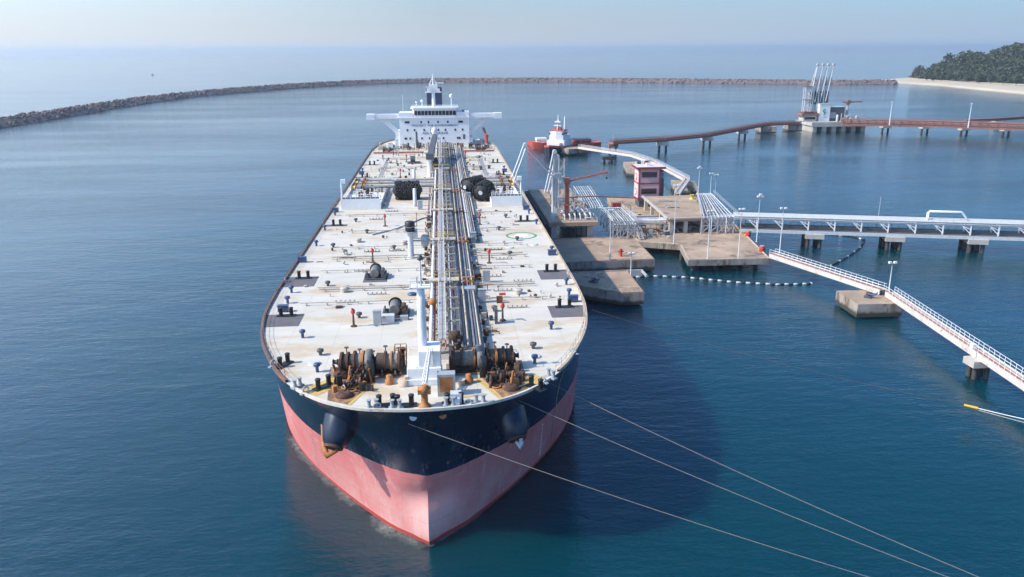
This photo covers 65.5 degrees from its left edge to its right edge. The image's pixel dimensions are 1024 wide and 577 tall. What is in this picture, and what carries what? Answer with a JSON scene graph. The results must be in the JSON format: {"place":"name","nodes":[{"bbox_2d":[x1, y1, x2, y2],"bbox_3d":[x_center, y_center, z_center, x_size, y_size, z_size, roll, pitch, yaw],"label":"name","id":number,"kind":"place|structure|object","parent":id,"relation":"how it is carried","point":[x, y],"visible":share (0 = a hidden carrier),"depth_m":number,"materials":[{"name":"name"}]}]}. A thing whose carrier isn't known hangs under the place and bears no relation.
{"place":"outdoors","nodes":[
{"label":"outdoors","id":0,"kind":"place"},
{"bbox_2d":[0,48,1023,576],"bbox_3d":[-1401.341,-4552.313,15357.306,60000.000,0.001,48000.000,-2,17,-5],"label":"sea water","id":1,"kind":"structure","parent":0,"point":[150,254],"depth_m":163.72,"materials":[{"name":"blue liquid"}]},
{"bbox_2d":[260,73,586,544],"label":"tanker ship","id":2,"kind":"object","parent":1,"relation":"on","point":[444,305],"visible":0.99,"depth_m":109.93,"materials":[{"name":"paint"}]},
{"bbox_2d":[392,180,422,199],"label":"fender","id":3,"kind":"object","parent":2,"relation":"on","point":[402,189],"visible":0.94,"depth_m":204.40,"materials":[{"name":"black rubber"}]},
{"bbox_2d":[460,175,485,194],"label":"fender","id":4,"kind":"object","parent":2,"relation":"on","point":[468,184],"visible":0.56,"depth_m":210.19,"materials":[{"name":"black rubber"}]},
{"bbox_2d":[472,179,494,201],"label":"fender","id":5,"kind":"object","parent":2,"relation":"on","point":[481,191],"visible":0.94,"depth_m":202.17,"materials":[{"name":"black rubber"}]},
{"bbox_2d":[409,424,867,576],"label":"mooring line","id":6,"kind":"object","parent":2,"relation":"attached to","point":[640,504],"visible":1,"depth_m":83.22,"materials":[{"name":"fabric"}]},
{"bbox_2d":[521,401,946,576],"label":"mooring line","id":7,"kind":"object","parent":2,"relation":"attached to","point":[740,495],"visible":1,"depth_m":85.46,"materials":[{"name":"fabric"}]},
{"bbox_2d":[550,383,977,576],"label":"mooring line","id":8,"kind":"object","parent":2,"relation":"attached to","point":[765,484],"visible":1,"depth_m":87.68,"materials":[{"name":"fabric"}]},
{"bbox_2d":[593,310,962,404],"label":"mooring line","id":9,"kind":"object","parent":2,"relation":"attached to","point":[774,361],"visible":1,"depth_m":121.13,"materials":[{"name":"fabric"}]},
{"bbox_2d":[964,404,977,408],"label":"rope sleeve","id":10,"kind":"object","parent":9,"relation":"attached to","point":[970,406],"visible":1,"depth_m":123.80,"materials":[{"name":"yellow plastic"}]},
{"bbox_2d":[975,409,1023,422],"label":"mooring line","id":11,"kind":"object","parent":10,"relation":"attached to","point":[1000,416],"visible":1,"depth_m":120.81,"materials":[{"name":"fabric"}]},
{"bbox_2d":[978,408,1022,418],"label":"mooring line","id":12,"kind":"object","parent":10,"relation":"attached to","point":[1000,413],"visible":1,"depth_m":120.43,"materials":[{"name":"white fabric"}]},
{"bbox_2d":[0,77,897,128],"bbox_3d":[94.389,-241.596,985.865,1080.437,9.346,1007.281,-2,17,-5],"label":"breakwater","id":13,"kind":"object","parent":1,"relation":"in","point":[21,118],"visible":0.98,"depth_m":1257.11,"materials":[{"name":"grey stone"}]},
{"bbox_2d":[544,115,577,156],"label":"tugboat","id":14,"kind":"object","parent":1,"relation":"on","point":[559,139],"visible":0.75,"depth_m":441.82,"materials":[{"name":"white paint"}]},
{"bbox_2d":[525,188,597,237],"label":"loading platform","id":15,"kind":"structure","parent":1,"relation":"in","point":[539,200],"depth_m":241.71,"materials":[{"name":"concrete"}]},
{"bbox_2d":[511,143,561,220],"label":"marine loader","id":16,"kind":"object","parent":15,"relation":"on","point":[554,176],"visible":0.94,"depth_m":229.59,"materials":[{"name":"grey paint"}]},
{"bbox_2d":[544,149,562,216],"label":"marine loader","id":17,"kind":"object","parent":15,"relation":"on","point":[554,158],"visible":0.81,"depth_m":236.36,"materials":[{"name":"grey paint"}]},
{"bbox_2d":[550,154,564,213],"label":"marine loader","id":18,"kind":"object","parent":15,"relation":"on","point":[558,156],"visible":0.37,"depth_m":240.56,"materials":[{"name":"grey paint"}]},
{"bbox_2d":[557,158,564,217],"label":"gangway tower","id":19,"kind":"structure","parent":15,"relation":"on","point":[563,177],"depth_m":235.17,"materials":[{"name":"metal"}]},
{"bbox_2d":[550,187,594,219],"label":"pipe manifold","id":20,"kind":"object","parent":15,"relation":"on","point":[576,211],"visible":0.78,"depth_m":239.12,"materials":[{"name":"white paint"}]},
{"bbox_2d":[562,171,607,219],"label":"pedestal crane","id":21,"kind":"object","parent":15,"relation":"on","point":[567,180],"visible":0.94,"depth_m":232.34,"materials":[{"name":"red paint"}]},
{"bbox_2d":[560,195,636,198],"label":"red pipe","id":22,"kind":"object","parent":15,"relation":"attached to","point":[603,196],"visible":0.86,"depth_m":265.60,"materials":[{"name":"metal"}]},
{"bbox_2d":[527,137,600,148],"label":"workboat","id":23,"kind":"object","parent":1,"relation":"on","point":[538,142],"visible":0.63,"depth_m":466.99,"materials":[{"name":"red paint"}]},
{"bbox_2d":[560,146,587,154],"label":"tug berth","id":24,"kind":"object","parent":1,"relation":"on","point":[571,150],"visible":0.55,"depth_m":436.82,"materials":[{"name":"concrete"}]},
{"bbox_2d":[551,236,654,270],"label":"breasting platform","id":25,"kind":"structure","parent":1,"relation":"in","point":[585,254],"depth_m":213.76,"materials":[{"name":"concrete"}]},
{"bbox_2d":[608,209,614,259],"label":"lamp post","id":26,"kind":"object","parent":25,"relation":"on","point":[609,210],"visible":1,"depth_m":205.81,"materials":[{"name":"metal"}]},
{"bbox_2d":[618,248,623,256],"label":"fire hydrant","id":27,"kind":"object","parent":25,"relation":"on","point":[620,252],"visible":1,"depth_m":211.15,"materials":[{"name":"red metal"}]},
{"bbox_2d":[599,204,643,238],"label":"pipe gantry","id":28,"kind":"object","parent":25,"relation":"on","point":[620,218],"visible":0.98,"depth_m":234.99,"materials":[{"name":"metal"}]},
{"bbox_2d":[570,270,643,304],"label":"breasting dolphin","id":29,"kind":"object","parent":1,"relation":"in","point":[620,287],"visible":0.54,"depth_m":184.67,"materials":[{"name":"concrete"}]},
{"bbox_2d":[588,277,598,282],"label":"mooring hook","id":30,"kind":"object","parent":29,"relation":"on","point":[594,280],"visible":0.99,"depth_m":187.63,"materials":[{"name":"blue paint"}]},
{"bbox_2d":[628,252,634,275],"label":"lamp post","id":31,"kind":"object","parent":29,"relation":"on","point":[629,253],"visible":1,"depth_m":192.16,"materials":[{"name":"metal"}]},
{"bbox_2d":[601,156,615,160],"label":"walkway pier","id":32,"kind":"structure","parent":1,"relation":"in","point":[604,158],"depth_m":411.65,"materials":[{"name":"grey concrete"}]},
{"bbox_2d":[608,143,617,151],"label":"bridge pier","id":33,"kind":"structure","parent":1,"relation":"in","point":[610,146],"depth_m":444.08,"materials":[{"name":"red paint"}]},
{"bbox_2d":[602,269,646,276],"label":"access gangway","id":34,"kind":"object","parent":1,"relation":"in","point":[638,272],"visible":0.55,"depth_m":203.58,"materials":[{"name":"metal"}]},
{"bbox_2d":[623,162,663,175],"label":"mooring dolphin","id":35,"kind":"object","parent":1,"relation":"on","point":[629,169],"visible":0.36,"depth_m":367.11,"materials":[{"name":"concrete"}]},
{"bbox_2d":[630,152,656,163],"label":"walkway","id":36,"kind":"structure","parent":35,"relation":"on","point":[637,156],"depth_m":387.30,"materials":[{"name":"white paint"}]},
{"bbox_2d":[578,144,630,156],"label":"walkway","id":37,"kind":"structure","parent":36,"relation":"attached to","point":[604,150],"depth_m":414.60,"materials":[{"name":"white paint"}]},
{"bbox_2d":[654,160,689,179],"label":"walkway","id":38,"kind":"structure","parent":35,"relation":"on","point":[679,175],"depth_m":340.51,"materials":[{"name":"white paint"}]},
{"bbox_2d":[671,180,697,193],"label":"mooring dolphin","id":39,"kind":"object","parent":1,"relation":"on","point":[691,187],"visible":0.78,"depth_m":319.98,"materials":[{"name":"concrete"}]},
{"bbox_2d":[607,197,769,269],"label":"jetty head","id":40,"kind":"object","parent":1,"relation":"in","point":[691,245],"visible":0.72,"depth_m":225.46},
{"bbox_2d":[611,202,620,209],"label":"red cabinet","id":41,"kind":"object","parent":40,"relation":"on","point":[615,204],"visible":0.81,"depth_m":271.40,"materials":[{"name":"metal"}]},
{"bbox_2d":[625,215,666,232],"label":"pipe frame","id":42,"kind":"object","parent":40,"relation":"on","point":[641,218],"visible":0.62,"depth_m":238.46,"materials":[{"name":"metal"}]},
{"bbox_2d":[615,202,705,238],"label":"pipework","id":43,"kind":"object","parent":40,"relation":"on","point":[658,231],"visible":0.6,"depth_m":241.21,"materials":[{"name":"metal"}]},
{"bbox_2d":[642,195,705,233],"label":"raised deck","id":44,"kind":"structure","parent":40,"relation":"on","point":[687,209],"depth_m":250.93,"materials":[{"name":"concrete"}]},
{"bbox_2d":[673,184,679,243],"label":"lamp post","id":45,"kind":"object","parent":40,"relation":"on","point":[675,209],"visible":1,"depth_m":221.38,"materials":[{"name":"metal"}]},
{"bbox_2d":[674,177,689,195],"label":"walkway","id":46,"kind":"structure","parent":40,"relation":"on","point":[683,186],"depth_m":305.27,"materials":[{"name":"white paint"}]},
{"bbox_2d":[706,210,713,258],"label":"lamp post","id":47,"kind":"object","parent":40,"relation":"on","point":[709,232],"visible":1,"depth_m":206.70,"materials":[{"name":"metal"}]},
{"bbox_2d":[695,190,738,233],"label":"pipe gantry","id":48,"kind":"object","parent":40,"relation":"on","point":[703,206],"visible":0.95,"depth_m":241.06,"materials":[{"name":"metal"}]},
{"bbox_2d":[738,208,745,257],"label":"lamp post","id":49,"kind":"object","parent":40,"relation":"on","point":[740,228],"visible":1,"depth_m":206.15,"materials":[{"name":"metal"}]},
{"bbox_2d":[745,230,750,236],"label":"oil drum","id":50,"kind":"object","parent":40,"relation":"on","point":[748,233],"visible":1,"depth_m":232.44,"materials":[{"name":"red paint"}]},
{"bbox_2d":[755,194,763,241],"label":"lamp post","id":51,"kind":"object","parent":40,"relation":"on","point":[760,196],"visible":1,"depth_m":224.25,"materials":[{"name":"metal"}]},
{"bbox_2d":[759,245,764,251],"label":"oil drum","id":52,"kind":"object","parent":40,"relation":"on","point":[761,248],"visible":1,"depth_m":215.03,"materials":[{"name":"red paint"}]},
{"bbox_2d":[779,207,787,251],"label":"lamp post","id":53,"kind":"object","parent":40,"relation":"on","point":[781,208],"visible":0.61,"depth_m":211.74,"materials":[{"name":"metal"}]},
{"bbox_2d":[769,249,886,294],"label":"walkway","id":54,"kind":"structure","parent":40,"relation":"on","point":[851,281],"depth_m":190.13,"materials":[{"name":"white paint"}]},
{"bbox_2d":[609,120,801,149],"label":"pipe bridge","id":55,"kind":"structure","parent":1,"relation":"in","point":[704,137],"depth_m":476.80,"materials":[{"name":"red paint"}]},
{"bbox_2d":[632,275,811,284],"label":"oil boom","id":56,"kind":"object","parent":1,"relation":"on","point":[810,283],"visible":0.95,"depth_m":199.72,"materials":[{"name":"grey paint"}]},
{"bbox_2d":[755,126,776,132],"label":"bridge block","id":57,"kind":"structure","parent":1,"relation":"on","point":[769,129],"depth_m":540.10,"materials":[{"name":"concrete"}]},
{"bbox_2d":[782,125,801,131],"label":"bridge block","id":58,"kind":"structure","parent":1,"relation":"on","point":[793,128],"depth_m":550.59,"materials":[{"name":"concrete"}]},
{"bbox_2d":[796,120,865,131],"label":"jetty","id":59,"kind":"object","parent":1,"relation":"in","point":[821,126],"visible":0.62,"depth_m":554.22,"materials":[{"name":"concrete"}]},
{"bbox_2d":[796,111,818,121],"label":"control house","id":60,"kind":"structure","parent":59,"relation":"on","point":[804,116],"depth_m":562.59,"materials":[{"name":"concrete"}]},
{"bbox_2d":[802,86,812,110],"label":"gangway tower","id":61,"kind":"structure","parent":60,"relation":"on","point":[805,98],"depth_m":561.75,"materials":[{"name":"grey metal"}]},
{"bbox_2d":[806,63,819,112],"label":"marine loader","id":62,"kind":"object","parent":59,"relation":"on","point":[814,78],"visible":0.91,"depth_m":562.02,"materials":[{"name":"metal"}]},
{"bbox_2d":[812,63,824,112],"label":"marine loader","id":63,"kind":"object","parent":59,"relation":"on","point":[815,99],"visible":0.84,"depth_m":563.86,"materials":[{"name":"metal"}]},
{"bbox_2d":[816,103,831,120],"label":"sign tower","id":64,"kind":"structure","parent":59,"relation":"on","point":[823,110],"depth_m":562.39,"materials":[{"name":"white paint"}]},
{"bbox_2d":[818,63,830,102],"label":"marine loader","id":65,"kind":"object","parent":59,"relation":"on","point":[821,93],"visible":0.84,"depth_m":563.70,"materials":[{"name":"metal"}]},
{"bbox_2d":[824,63,835,102],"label":"marine loader","id":66,"kind":"object","parent":59,"relation":"on","point":[826,95],"visible":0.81,"depth_m":564.20,"materials":[{"name":"metal"}]},
{"bbox_2d":[836,113,865,121],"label":"pipework","id":67,"kind":"object","parent":59,"relation":"on","point":[837,117],"visible":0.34,"depth_m":556.83,"materials":[{"name":"metal"}]},
{"bbox_2d":[842,100,862,114],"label":"pedestal crane","id":68,"kind":"object","parent":59,"relation":"on","point":[847,102],"visible":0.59,"depth_m":567.12,"materials":[{"name":"metal"}]},
{"bbox_2d":[828,235,865,266],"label":"oil boom","id":69,"kind":"object","parent":1,"relation":"on","point":[853,252],"visible":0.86,"depth_m":228.42,"materials":[{"name":"grey paint"}]},
{"bbox_2d":[835,289,901,317],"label":"walkway block","id":70,"kind":"structure","parent":1,"relation":"on","point":[856,303],"depth_m":172.37,"materials":[{"name":"concrete"}]},
{"bbox_2d":[864,292,877,298],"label":"mooring hook","id":71,"kind":"object","parent":70,"relation":"on","point":[868,295],"visible":1,"depth_m":175.25,"materials":[{"name":"grey paint"}]},
{"bbox_2d":[888,261,896,290],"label":"lamp post","id":72,"kind":"object","parent":70,"relation":"on","point":[890,262],"visible":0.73,"depth_m":178.29,"materials":[{"name":"metal"}]},
{"bbox_2d":[733,199,1023,253],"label":"pipe trestle","id":73,"kind":"object","parent":1,"relation":"in","point":[895,237],"visible":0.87,"depth_m":230.17,"materials":[{"name":"grey paint"}]},
{"bbox_2d":[841,117,1023,134],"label":"pipe bridge","id":74,"kind":"structure","parent":1,"relation":"in","point":[961,126],"depth_m":527.18,"materials":[{"name":"red paint"}]},
{"bbox_2d":[963,356,989,379],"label":"walkway pier","id":75,"kind":"structure","parent":1,"relation":"in","point":[975,367],"depth_m":140.32,"materials":[{"name":"concrete"}]},
{"bbox_2d":[885,287,988,357],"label":"walkway","id":76,"kind":"structure","parent":75,"relation":"on","point":[959,340],"depth_m":155.39,"materials":[{"name":"white paint"}]},
{"bbox_2d":[969,343,976,349],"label":"white box","id":77,"kind":"object","parent":76,"relation":"on","point":[971,346],"visible":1,"depth_m":141.52,"materials":[{"name":"paint"}]},
{"bbox_2d":[976,347,1023,390],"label":"walkway","id":78,"kind":"structure","parent":75,"relation":"on","point":[1003,369],"depth_m":133.69,"materials":[{"name":"white paint"}]},
{"bbox_2d":[963,116,1023,121],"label":"pipe bridge","id":79,"kind":"structure","parent":1,"relation":"in","point":[1001,119],"depth_m":557.88,"materials":[{"name":"red paint"}]},
{"bbox_2d":[0,0,1023,52],"label":"sky","id":80,"kind":"structure","parent":0,"point":[26,26],"materials":[{"name":"blue"}]},
{"bbox_2d":[573,185,604,209],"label":"pipe gantry","id":81,"kind":"object","parent":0,"point":[587,194],"visible":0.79,"depth_m":267.78,"materials":[{"name":"metal"}]},
{"bbox_2d":[632,158,665,206],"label":"control tower","id":82,"kind":"structure","parent":0,"point":[648,180],"depth_m":275.08,"materials":[{"name":"white paint"}]},
{"bbox_2d":[641,188,656,193],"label":"window","id":83,"kind":"structure","parent":82,"relation":"in","point":[648,190],"depth_m":275.37,"materials":[{"name":"black glass"}]},
{"bbox_2d":[642,172,656,177],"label":"window","id":84,"kind":"structure","parent":82,"relation":"in","point":[644,174],"depth_m":273.76,"materials":[{"name":"black glass"}]},
{"bbox_2d":[829,106,845,120],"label":"equipment house","id":85,"kind":"structure","parent":0,"point":[836,110],"depth_m":565.04,"materials":[{"name":"grey paint"}]},
{"bbox_2d":[830,112,835,117],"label":"door","id":86,"kind":"structure","parent":85,"relation":"in","point":[832,114],"depth_m":565.30,"materials":[{"name":"grey paint"}]},
{"bbox_2d":[885,77,1023,93],"bbox_3d":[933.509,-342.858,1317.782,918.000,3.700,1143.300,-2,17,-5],"label":"beach","id":87,"kind":"structure","parent":0,"point":[1007,87],"depth_m":1180.86,"materials":[{"name":"beige sand"}]},
{"bbox_2d":[946,72,955,79],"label":"tree","id":88,"kind":"object","parent":87,"relation":"on","point":[951,75],"visible":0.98,"depth_m":1304.80,"materials":[{"name":"green plant"}]},
{"bbox_2d":[955,71,963,81],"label":"tree","id":89,"kind":"object","parent":87,"relation":"on","point":[959,76],"visible":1,"depth_m":1272.77,"materials":[{"name":"green plant"}]},
{"bbox_2d":[965,74,973,81],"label":"tree","id":90,"kind":"object","parent":87,"relation":"on","point":[968,77],"visible":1,"depth_m":1242.94,"materials":[{"name":"green plant"}]},
{"bbox_2d":[974,73,983,81],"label":"tree","id":91,"kind":"object","parent":87,"relation":"on","point":[979,76],"visible":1,"depth_m":1212.21,"materials":[{"name":"green plant"}]},
{"bbox_2d":[986,74,996,83],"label":"tree","id":92,"kind":"object","parent":87,"relation":"on","point":[990,77],"visible":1,"depth_m":1184.58,"materials":[{"name":"green plant"}]},
{"bbox_2d":[998,73,1008,84],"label":"tree","id":93,"kind":"object","parent":87,"relation":"on","point":[1003,77],"visible":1,"depth_m":1157.45,"materials":[{"name":"green plant"}]},
{"bbox_2d":[1011,74,1020,83],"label":"tree","id":94,"kind":"object","parent":87,"relation":"on","point":[1016,79],"visible":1,"depth_m":1131.27,"materials":[{"name":"green plant"}]},
{"bbox_2d":[908,66,1023,83],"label":"hill","id":95,"kind":"structure","parent":0,"point":[972,80],"depth_m":1278.82,"materials":[{"name":"green plant"}]},
{"bbox_2d":[910,42,1023,83],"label":"woods","id":96,"kind":"object","parent":95,"relation":"on","point":[998,61],"visible":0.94,"depth_m":1312.33,"materials":[{"name":"green plant"}]}
]}

